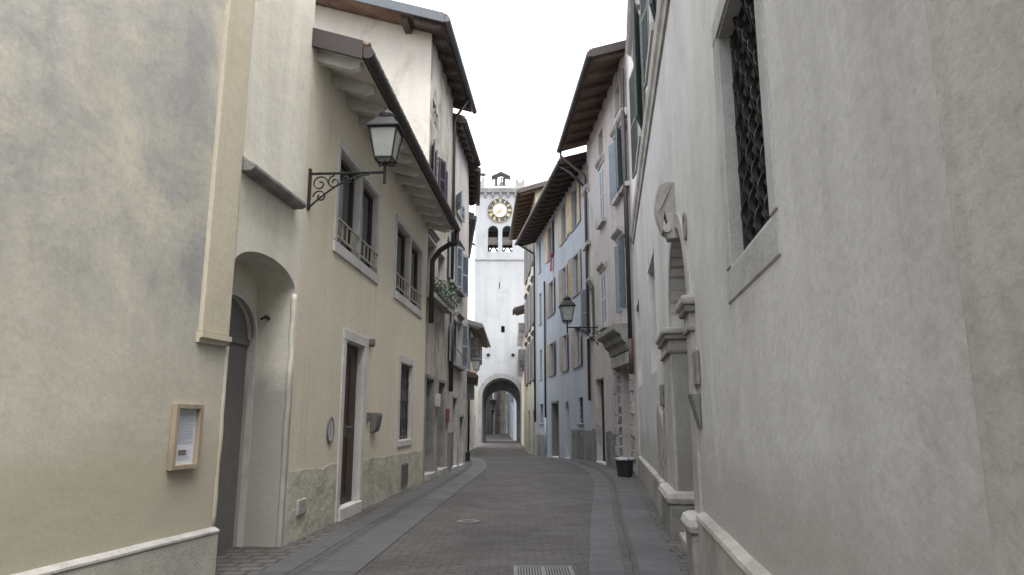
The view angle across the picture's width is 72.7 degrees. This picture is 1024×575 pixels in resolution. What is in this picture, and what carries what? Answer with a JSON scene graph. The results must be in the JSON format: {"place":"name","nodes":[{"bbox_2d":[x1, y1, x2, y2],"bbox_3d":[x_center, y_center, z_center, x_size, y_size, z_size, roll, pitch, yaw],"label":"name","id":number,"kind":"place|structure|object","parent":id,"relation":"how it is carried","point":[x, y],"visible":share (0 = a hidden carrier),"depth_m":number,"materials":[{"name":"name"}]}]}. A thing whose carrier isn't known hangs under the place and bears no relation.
{"place":"outdoors","nodes":[
{"label":"outdoors","id":0,"kind":"place"},
{"bbox_2d":[255,463,466,574],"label":"pavement","id":1,"kind":"structure","parent":0,"point":[293,561],"depth_m":7.73,"materials":[{"name":"stone"}]},
{"bbox_2d":[304,451,486,574],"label":"pavement","id":2,"kind":"structure","parent":0,"point":[355,557],"depth_m":7.86,"materials":[{"name":"stone"}]},
{"bbox_2d":[215,431,688,574],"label":"ground","id":3,"kind":"structure","parent":0,"point":[245,560],"depth_m":7.10,"materials":[{"name":"grey stone"}]},
{"bbox_2d":[0,0,254,574],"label":"corner house","id":4,"kind":"structure","parent":3,"relation":"on","point":[122,128],"depth_m":4.79,"materials":[{"name":"beige paint"}]},
{"bbox_2d":[166,404,203,470],"bbox_3d":[-2.539,1.160,5.416,0.047,0.498,0.327,-2,-11,11],"label":"notice board","id":5,"kind":"object","parent":4,"relation":"attached to","point":[185,437],"visible":1,"depth_m":5.42,"materials":[{"name":"brown wood"}]},
{"bbox_2d":[215,0,315,551],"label":"wall","id":6,"kind":"structure","parent":3,"relation":"on","point":[252,490],"depth_m":7.19,"materials":[{"name":"beige paint"}]},
{"bbox_2d":[215,290,257,551],"bbox_3d":[-2.847,1.379,6.775,0.145,2.743,1.050,-1,-11,6],"label":"door","id":7,"kind":"structure","parent":6,"relation":"in","point":[229,461],"depth_m":7.11,"materials":[{"name":"stone"}]},
{"bbox_2d":[284,28,459,544],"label":"peach house","id":8,"kind":"structure","parent":3,"relation":"on","point":[363,264],"depth_m":9.72,"materials":[{"name":"beige paint"}]},
{"bbox_2d":[326,417,334,443],"bbox_3d":[-2.240,1.760,8.584,0.019,0.324,0.254,-1,-11,3],"label":"oval plaque","id":9,"kind":"object","parent":8,"relation":"attached to","point":[330,430],"visible":1,"depth_m":8.57,"materials":[{"name":"stone"}]},
{"bbox_2d":[333,138,363,270],"bbox_3d":[-2.297,-1.097,9.520,0.197,1.522,1.188,-1,-11,3],"label":"window","id":10,"kind":"structure","parent":8,"relation":"in","point":[345,237],"depth_m":9.65,"materials":[{"name":"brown wood"}]},
{"bbox_2d":[335,328,367,521],"bbox_3d":[-2.244,1.928,9.521,0.195,2.604,1.171,-1,-11,3],"label":"door","id":11,"kind":"structure","parent":8,"relation":"in","point":[350,432],"depth_m":9.71,"materials":[{"name":"grey stone"}]},
{"bbox_2d":[306,109,405,209],"bbox_3d":[-1.787,-1.479,7.948,1.074,1.197,0.398,0,-11,0],"label":"street lantern","id":12,"kind":"object","parent":8,"relation":"attached to","point":[387,134],"visible":1,"depth_m":7.90,"materials":[{"name":"black metal"}]},
{"bbox_2d":[357,169,381,284],"bbox_3d":[-2.234,-0.897,10.560,0.197,1.522,1.162,-1,-11,3],"label":"window","id":13,"kind":"structure","parent":8,"relation":"in","point":[369,235],"depth_m":10.83,"materials":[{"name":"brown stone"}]},
{"bbox_2d":[369,339,374,346],"bbox_3d":[-2.114,0.842,10.518,0.068,0.120,0.120,-1,-11,3],"label":"wall light","id":14,"kind":"object","parent":8,"relation":"attached to","point":[371,342],"visible":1,"depth_m":10.47,"materials":[{"name":"metal"}]},
{"bbox_2d":[370,413,381,432],"bbox_3d":[-2.068,2.066,10.625,0.116,0.300,0.280,-1,-11,3],"label":"mailbox","id":15,"kind":"object","parent":8,"relation":"attached to","point":[376,419],"visible":1,"depth_m":10.51,"materials":[{"name":"metal"}]},
{"bbox_2d":[393,213,411,308],"bbox_3d":[-2.093,-0.450,12.893,0.197,1.522,1.310,-1,-11,3],"label":"window","id":16,"kind":"structure","parent":8,"relation":"in","point":[402,263],"depth_m":13.17,"materials":[{"name":"brown stone"}]},
{"bbox_2d":[397,354,413,446],"bbox_3d":[-2.046,2.122,13.005,0.150,1.642,1.284,-1,-11,3],"label":"window","id":17,"kind":"structure","parent":8,"relation":"in","point":[405,388],"depth_m":13.20,"materials":[{"name":"grey stone"}]},
{"bbox_2d":[409,232,423,318],"bbox_3d":[-2.018,-0.212,14.133,0.197,1.522,1.322,-1,-11,3],"label":"window","id":18,"kind":"structure","parent":8,"relation":"in","point":[416,280],"depth_m":14.52,"materials":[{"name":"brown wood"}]},
{"bbox_2d":[286,459,471,574],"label":"paving channel","id":19,"kind":"object","parent":3,"relation":"on","point":[306,567],"visible":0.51,"depth_m":7.81,"materials":[{"name":"grey stone"}]},
{"bbox_2d":[465,452,470,460],"bbox_3d":[-1.443,5.430,22.328,0.212,0.265,0.212,1,-11,-6],"label":"waste bin","id":20,"kind":"object","parent":19,"relation":"on","point":[467,456],"visible":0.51,"depth_m":22.24,"materials":[{"name":"black plastic"}]},
{"bbox_2d":[314,0,476,480],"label":"grey house","id":21,"kind":"structure","parent":3,"relation":"on","point":[416,51],"depth_m":16.55,"materials":[{"name":"paint"}]},
{"bbox_2d":[423,374,436,480],"bbox_3d":[-1.911,3.186,15.514,0.320,2.447,1.062,-1,-11,4],"label":"door","id":22,"kind":"structure","parent":21,"relation":"in","point":[428,473],"depth_m":15.89,"materials":[{"name":"stone"}]},
{"bbox_2d":[427,228,439,291],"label":"window","id":23,"kind":"structure","parent":21,"relation":"in","point":[433,236],"depth_m":16.45,"materials":[{"name":"grey wood"}]},
{"bbox_2d":[435,394,440,406],"bbox_3d":[-1.747,2.654,16.380,0.090,0.296,0.220,-1,-11,4],"label":"meter box","id":24,"kind":"object","parent":21,"relation":"attached to","point":[437,399],"visible":1,"depth_m":16.29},
{"bbox_2d":[432,139,445,197],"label":"window shutters","id":25,"kind":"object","parent":21,"relation":"in","point":[441,163],"depth_m":17.20,"materials":[{"name":"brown wood"}]},
{"bbox_2d":[436,246,445,291],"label":"window","id":26,"kind":"structure","parent":21,"relation":"in","point":[441,262],"depth_m":17.75,"materials":[{"name":"grey wood"}]},
{"bbox_2d":[435,150,447,200],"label":"window","id":27,"kind":"structure","parent":21,"relation":"in","point":[436,152],"depth_m":17.58,"materials":[{"name":"brown wood"}]},
{"bbox_2d":[436,378,447,474],"bbox_3d":[-1.796,3.471,16.975,0.320,2.438,1.070,-1,-11,4],"label":"door","id":28,"kind":"structure","parent":21,"relation":"in","point":[441,469],"depth_m":17.35,"materials":[{"name":"stone"}]},
{"bbox_2d":[427,275,462,316],"bbox_3d":[-1.614,0.213,16.742,0.760,0.774,2.468,0,-11,0],"label":"planter","id":29,"kind":"object","parent":21,"relation":"on","point":[446,296],"visible":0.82,"depth_m":16.42,"materials":[{"name":"plant"}]},
{"bbox_2d":[446,408,449,422],"bbox_3d":[-1.649,3.279,17.813,0.050,0.356,0.300,-1,-11,4],"label":"notice sign","id":30,"kind":"object","parent":21,"relation":"attached to","point":[447,415],"visible":1,"depth_m":17.69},
{"bbox_2d":[447,113,480,469],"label":"ash house","id":31,"kind":"structure","parent":3,"relation":"on","point":[466,153],"depth_m":20.33,"materials":[{"name":"grey paint"}]},
{"bbox_2d":[449,319,459,367],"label":"window","id":32,"kind":"structure","parent":31,"relation":"in","point":[455,364],"depth_m":19.16,"materials":[{"name":"grey wood"}]},
{"bbox_2d":[451,394,457,468],"bbox_3d":[-1.678,4.034,18.937,0.310,2.212,1.000,-1,-11,4],"label":"door","id":33,"kind":"structure","parent":31,"relation":"in","point":[454,409],"depth_m":19.30,"materials":[{"name":"stone"}]},
{"bbox_2d":[449,230,462,289],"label":"window","id":34,"kind":"structure","parent":31,"relation":"in","point":[459,284],"depth_m":19.57,"materials":[{"name":"grey wood"}]},
{"bbox_2d":[456,191,464,222],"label":"window","id":35,"kind":"structure","parent":31,"relation":"in","point":[459,196],"depth_m":19.89,"materials":[{"name":"grey wood"}]},
{"bbox_2d":[458,413,463,465],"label":"door","id":36,"kind":"structure","parent":31,"relation":"in","point":[461,415],"depth_m":20.55,"materials":[{"name":"stone"}]},
{"bbox_2d":[456,240,468,297],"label":"window","id":37,"kind":"structure","parent":31,"relation":"in","point":[463,292],"depth_m":20.85,"materials":[{"name":"grey wood"}]},
{"bbox_2d":[456,312,468,370],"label":"window","id":38,"kind":"structure","parent":31,"relation":"in","point":[460,331],"depth_m":20.49,"materials":[{"name":"grey wood"}]},
{"bbox_2d":[468,212,476,258],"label":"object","id":39,"kind":"structure","parent":3,"relation":"on","point":[472,220],"depth_m":27.43,"materials":[{"name":"brown wood"}]},
{"bbox_2d":[465,164,480,452],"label":"building","id":40,"kind":"structure","parent":3,"relation":"on","point":[474,180],"depth_m":23.96,"materials":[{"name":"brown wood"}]},
{"bbox_2d":[466,319,490,451],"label":"white house","id":41,"kind":"structure","parent":3,"relation":"on","point":[478,340],"depth_m":44.01,"materials":[{"name":"white paint"}]},
{"bbox_2d":[467,370,478,385],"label":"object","id":42,"kind":"structure","parent":41,"relation":"attached to","point":[472,376],"depth_m":33.25,"materials":[{"name":"grey tile"}]},
{"bbox_2d":[467,382,476,399],"bbox_3d":[-2.022,5.025,33.774,0.620,0.854,0.040,1,-11,-3],"label":"hanging sign","id":43,"kind":"object","parent":42,"relation":"attached to","point":[470,391],"visible":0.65,"depth_m":33.75,"materials":[{"name":"metal"}]},
{"bbox_2d":[470,337,478,361],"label":"window","id":44,"kind":"structure","parent":41,"relation":"in","point":[474,345],"depth_m":42.87,"materials":[{"name":"brown wood"}]},
{"bbox_2d":[471,354,480,371],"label":"street lantern","id":45,"kind":"object","parent":41,"relation":"attached to","point":[476,360],"visible":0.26,"depth_m":41.97,"materials":[{"name":"grey glass"}]},
{"bbox_2d":[479,344,481,364],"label":"window","id":46,"kind":"structure","parent":41,"relation":"in","point":[480,347],"depth_m":46.63,"materials":[{"name":"brown wood"}]},
{"bbox_2d":[486,391,505,434],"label":"sooty house","id":47,"kind":"structure","parent":3,"relation":"on","point":[496,415],"depth_m":89.23,"materials":[{"name":"black paint"}]},
{"bbox_2d":[491,409,494,434],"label":"door","id":48,"kind":"structure","parent":47,"relation":"in","point":[492,410],"depth_m":88.42,"materials":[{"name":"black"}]},
{"bbox_2d":[472,172,524,442],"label":"clock tower","id":49,"kind":"structure","parent":3,"relation":"on","point":[499,286],"depth_m":66.39,"materials":[{"name":"paint"}]},
{"bbox_2d":[507,392,515,439],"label":"white house","id":50,"kind":"structure","parent":3,"relation":"on","point":[511,417],"depth_m":76.33,"materials":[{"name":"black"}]},
{"bbox_2d":[512,304,524,446],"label":"ochre house","id":51,"kind":"structure","parent":3,"relation":"on","point":[518,310],"depth_m":50.58,"materials":[{"name":"beige paint"}]},
{"bbox_2d":[517,338,522,348],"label":"window","id":52,"kind":"structure","parent":51,"relation":"in","point":[519,342],"depth_m":55.59,"materials":[{"name":"grey wood"}]},
{"bbox_2d":[518,323,523,335],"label":"window","id":53,"kind":"structure","parent":51,"relation":"in","point":[519,324],"depth_m":47.15,"materials":[{"name":"grey wood"}]},
{"bbox_2d":[518,333,523,341],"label":"window","id":54,"kind":"structure","parent":51,"relation":"in","point":[520,336],"depth_m":50.86,"materials":[{"name":"grey wood"}]},
{"bbox_2d":[518,349,523,370],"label":"window","id":55,"kind":"structure","parent":51,"relation":"in","point":[520,364],"depth_m":46.74,"materials":[{"name":"grey wood"}]},
{"bbox_2d":[509,180,546,455],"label":"lemon house","id":56,"kind":"structure","parent":3,"relation":"on","point":[526,197],"depth_m":38.50,"materials":[{"name":"beige paint"}]},
{"bbox_2d":[524,245,526,284],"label":"window","id":57,"kind":"structure","parent":56,"relation":"in","point":[525,251],"depth_m":42.57,"materials":[{"name":"grey wood"}]},
{"bbox_2d":[524,293,527,337],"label":"window","id":58,"kind":"structure","parent":56,"relation":"in","point":[525,296],"depth_m":41.97,"materials":[{"name":"grey wood"}]},
{"bbox_2d":[524,341,527,386],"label":"window","id":59,"kind":"structure","parent":56,"relation":"in","point":[526,343],"depth_m":41.54,"materials":[{"name":"grey wood"}]},
{"bbox_2d":[527,244,530,276],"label":"window","id":60,"kind":"structure","parent":56,"relation":"in","point":[528,246],"depth_m":39.95,"materials":[{"name":"grey wood"}]},
{"bbox_2d":[527,285,530,331],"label":"window","id":61,"kind":"structure","parent":56,"relation":"in","point":[528,288],"depth_m":39.47,"materials":[{"name":"grey wood"}]},
{"bbox_2d":[527,336,530,383],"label":"window","id":62,"kind":"structure","parent":56,"relation":"in","point":[529,338],"depth_m":38.89,"materials":[{"name":"grey wood"}]},
{"bbox_2d":[528,409,529,452],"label":"door","id":63,"kind":"structure","parent":56,"relation":"in","point":[529,409],"depth_m":39.14,"materials":[{"name":"stone"}]},
{"bbox_2d":[530,243,533,266],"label":"window","id":64,"kind":"structure","parent":56,"relation":"in","point":[531,245],"depth_m":37.48,"materials":[{"name":"grey wood"}]},
{"bbox_2d":[530,276,533,325],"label":"window","id":65,"kind":"structure","parent":56,"relation":"in","point":[531,280],"depth_m":36.96,"materials":[{"name":"grey wood"}]},
{"bbox_2d":[530,330,533,381],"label":"window","id":66,"kind":"structure","parent":56,"relation":"in","point":[532,332],"depth_m":36.29,"materials":[{"name":"grey wood"}]},
{"bbox_2d":[533,409,534,454],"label":"door","id":67,"kind":"structure","parent":56,"relation":"in","point":[533,409],"depth_m":35.67,"materials":[{"name":"wood"}]},
{"bbox_2d":[514,151,592,460],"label":"blue house","id":68,"kind":"structure","parent":3,"relation":"on","point":[554,224],"depth_m":28.09,"materials":[{"name":"blue paint"}]},
{"bbox_2d":[538,239,541,274],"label":"window","id":69,"kind":"structure","parent":68,"relation":"in","point":[540,270],"depth_m":34.20,"materials":[{"name":"grey wood"}]},
{"bbox_2d":[538,291,541,325],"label":"window","id":70,"kind":"structure","parent":68,"relation":"in","point":[540,294],"depth_m":33.62,"materials":[{"name":"grey wood"}]},
{"bbox_2d":[539,348,542,380],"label":"window","id":71,"kind":"structure","parent":68,"relation":"in","point":[541,348],"depth_m":33.18,"materials":[{"name":"grey wood"}]},
{"bbox_2d":[544,220,552,263],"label":"window","id":72,"kind":"structure","parent":68,"relation":"in","point":[548,232],"depth_m":31.78,"materials":[{"name":"grey wood"}]},
{"bbox_2d":[546,277,554,318],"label":"window","id":73,"kind":"structure","parent":68,"relation":"in","point":[550,305],"depth_m":31.15,"materials":[{"name":"grey wood"}]},
{"bbox_2d":[546,340,554,376],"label":"window","id":74,"kind":"structure","parent":68,"relation":"in","point":[550,347],"depth_m":30.59,"materials":[{"name":"grey wood"}]},
{"bbox_2d":[551,400,559,457],"bbox_3d":[1.945,6.036,28.977,0.350,2.602,1.631,1,-11,-7],"label":"door","id":75,"kind":"structure","parent":68,"relation":"in","point":[555,406],"depth_m":29.65,"materials":[{"name":"grey wood"}]},
{"bbox_2d":[558,200,567,246],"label":"window","id":76,"kind":"structure","parent":68,"relation":"in","point":[562,218],"depth_m":28.66,"materials":[{"name":"grey wood"}]},
{"bbox_2d":[558,263,567,305],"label":"window","id":77,"kind":"structure","parent":68,"relation":"in","point":[562,285],"depth_m":28.23,"materials":[{"name":"grey wood"}]},
{"bbox_2d":[559,333,567,372],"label":"window","id":78,"kind":"structure","parent":68,"relation":"in","point":[563,362],"depth_m":27.74,"materials":[{"name":"grey wood"}]},
{"bbox_2d":[566,182,579,233],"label":"window","id":79,"kind":"structure","parent":68,"relation":"in","point":[573,198],"depth_m":26.67,"materials":[{"name":"grey wood"}]},
{"bbox_2d":[568,249,580,298],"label":"window","id":80,"kind":"structure","parent":68,"relation":"in","point":[574,264],"depth_m":26.14,"materials":[{"name":"grey wood"}]},
{"bbox_2d":[571,325,580,368],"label":"window","id":81,"kind":"structure","parent":68,"relation":"in","point":[575,334],"depth_m":25.60,"materials":[{"name":"grey wood"}]},
{"bbox_2d":[541,457,640,574],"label":"paving channel","id":82,"kind":"object","parent":3,"relation":"on","point":[630,564],"visible":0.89,"depth_m":7.81,"materials":[{"name":"grey stone"}]},
{"bbox_2d":[556,40,640,475],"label":"mauve house","id":83,"kind":"structure","parent":3,"relation":"on","point":[597,123],"depth_m":19.54,"materials":[{"name":"grey paint"}]},
{"bbox_2d":[558,295,597,345],"bbox_3d":[2.068,1.017,21.659,1.218,1.575,0.521,0,-11,0],"label":"street lantern","id":84,"kind":"object","parent":83,"relation":"attached to","point":[566,307],"visible":1,"depth_m":21.57,"materials":[{"name":"black metal"}]},
{"bbox_2d":[581,183,590,250],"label":"window","id":85,"kind":"structure","parent":83,"relation":"in","point":[587,186],"depth_m":23.59,"materials":[{"name":"grey stone"}]},
{"bbox_2d":[580,276,593,339],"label":"window","id":86,"kind":"structure","parent":83,"relation":"in","point":[589,281],"depth_m":23.18,"materials":[{"name":"grey wood"}]},
{"bbox_2d":[594,153,605,229],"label":"window","id":87,"kind":"structure","parent":83,"relation":"in","point":[599,165],"depth_m":21.07,"materials":[{"name":"grey wood"}]},
{"bbox_2d":[595,374,606,464],"bbox_3d":[2.769,4.106,20.980,0.270,2.863,1.557,1,-11,-3],"label":"door","id":88,"kind":"structure","parent":83,"relation":"in","point":[600,380],"depth_m":21.54,"materials":[{"name":"grey stone"}]},
{"bbox_2d":[596,260,607,331],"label":"window","id":89,"kind":"structure","parent":83,"relation":"in","point":[601,268],"depth_m":20.60,"materials":[{"name":"grey wood"}]},
{"bbox_2d":[608,121,622,205],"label":"window","id":90,"kind":"structure","parent":83,"relation":"in","point":[615,198],"depth_m":19.04,"materials":[{"name":"grey wood"}]},
{"bbox_2d":[610,225,626,312],"bbox_3d":[2.938,-0.467,18.085,0.591,2.128,1.029,0,-11,0],"label":"window","id":91,"kind":"structure","parent":83,"relation":"in","point":[618,235],"depth_m":17.76,"materials":[{"name":"grey wood"}]},
{"bbox_2d":[615,107,629,195],"bbox_3d":[2.929,-3.496,18.069,0.297,2.116,1.014,1,-11,-3],"label":"window","id":92,"kind":"structure","parent":83,"relation":"in","point":[618,120],"depth_m":18.25,"materials":[{"name":"grey stone"}]},
{"bbox_2d":[611,351,635,473],"bbox_3d":[3.008,3.345,17.724,0.520,3.246,2.245,1,-11,-3],"label":"door","id":93,"kind":"structure","parent":83,"relation":"in","point":[621,360],"depth_m":18.30,"materials":[{"name":"stone"}]},
{"bbox_2d":[625,0,995,574],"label":"portal house","id":94,"kind":"structure","parent":3,"relation":"on","point":[799,288],"depth_m":2.68,"materials":[{"name":"grey paint"}]},
{"bbox_2d":[625,0,643,178],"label":"window","id":95,"kind":"structure","parent":94,"relation":"in","point":[633,31],"depth_m":12.02,"materials":[{"name":"grey wood"}]},
{"bbox_2d":[636,297,641,386],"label":"window","id":96,"kind":"structure","parent":94,"relation":"in","point":[638,327],"depth_m":16.25,"materials":[{"name":"grey stone"}]},
{"bbox_2d":[640,0,657,89],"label":"window","id":97,"kind":"structure","parent":94,"relation":"in","point":[647,25],"depth_m":9.98,"materials":[{"name":"grey glass"}]},
{"bbox_2d":[647,246,658,374],"bbox_3d":[2.277,0.415,10.861,0.170,1.787,1.637,-1,-11,8],"label":"window","id":98,"kind":"structure","parent":94,"relation":"in","point":[651,281],"depth_m":11.54,"materials":[{"name":"grey glass"}]},
{"bbox_2d":[659,384,663,405],"bbox_3d":[2.007,1.441,9.317,0.027,0.277,0.420,-1,-11,8],"label":"stone plaque","id":99,"kind":"object","parent":94,"relation":"attached to","point":[661,388],"visible":0.99,"depth_m":9.17,"materials":[{"name":"stone"}]},
{"bbox_2d":[682,212,686,239],"bbox_3d":[1.564,-0.554,6.304,0.017,0.260,0.200,-1,-11,8],"label":"wall emblem","id":100,"kind":"object","parent":94,"relation":"attached to","point":[684,225],"depth_m":6.25,"materials":[{"name":"stone"}]},
{"bbox_2d":[688,393,701,427],"bbox_3d":[1.493,1.010,5.688,0.076,0.276,0.231,-1,-11,8],"label":"letter box","id":101,"kind":"object","parent":94,"relation":"attached to","point":[694,401],"visible":1,"depth_m":5.59,"materials":[{"name":"metal"}]},
{"bbox_2d":[691,350,700,385],"bbox_3d":[1.517,0.672,5.753,0.027,0.277,0.354,-1,-11,8],"label":"stone plaque","id":102,"kind":"object","parent":94,"relation":"attached to","point":[696,368],"visible":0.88,"depth_m":5.60,"materials":[{"name":"stone"}]},
{"bbox_2d":[711,0,781,304],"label":"window","id":103,"kind":"structure","parent":94,"relation":"in","point":[750,173],"depth_m":3.97,"materials":[{"name":"grey stone"}]},
{"bbox_2d":[925,0,1023,574],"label":"brownish house","id":104,"kind":"structure","parent":3,"relation":"on","point":[977,48],"depth_m":1.35,"materials":[{"name":"paint"}]},
{"bbox_2d":[355,432,593,574],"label":"road","id":105,"kind":"structure","parent":0,"point":[528,511],"depth_m":8.42,"materials":[{"name":"stone"}]},
{"bbox_2d":[456,519,479,523],"bbox_3d":[-0.549,2.933,8.723,0.300,0.020,0.300,0,-11,0],"label":"manhole cover","id":106,"kind":"object","parent":105,"relation":"on","point":[467,521],"visible":1,"depth_m":8.67,"materials":[{"name":"metal"}]},
{"bbox_2d":[514,566,574,574],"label":"drain grate","id":107,"kind":"object","parent":105,"relation":"on","point":[543,570],"visible":1,"depth_m":5.83,"materials":[{"name":"metal"}]},
{"bbox_2d":[394,0,625,320],"label":"sky","id":108,"kind":"structure","parent":0,"point":[523,60],"materials":[{"name":"white"}]},
{"bbox_2d":[534,457,624,574],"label":"pavement","id":109,"kind":"structure","parent":0,"point":[605,557],"depth_m":7.86,"materials":[{"name":"stone"}]},
{"bbox_2d":[557,458,682,574],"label":"pavement","id":110,"kind":"structure","parent":0,"point":[653,554],"depth_m":7.79,"materials":[{"name":"stone"}]},
{"bbox_2d":[614,457,634,476],"bbox_3d":[2.563,4.082,15.826,0.457,0.424,0.464,10,-15,-42],"label":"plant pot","id":111,"kind":"object","parent":110,"relation":"on","point":[624,465],"visible":1,"depth_m":15.71,"materials":[{"name":"black plastic"}]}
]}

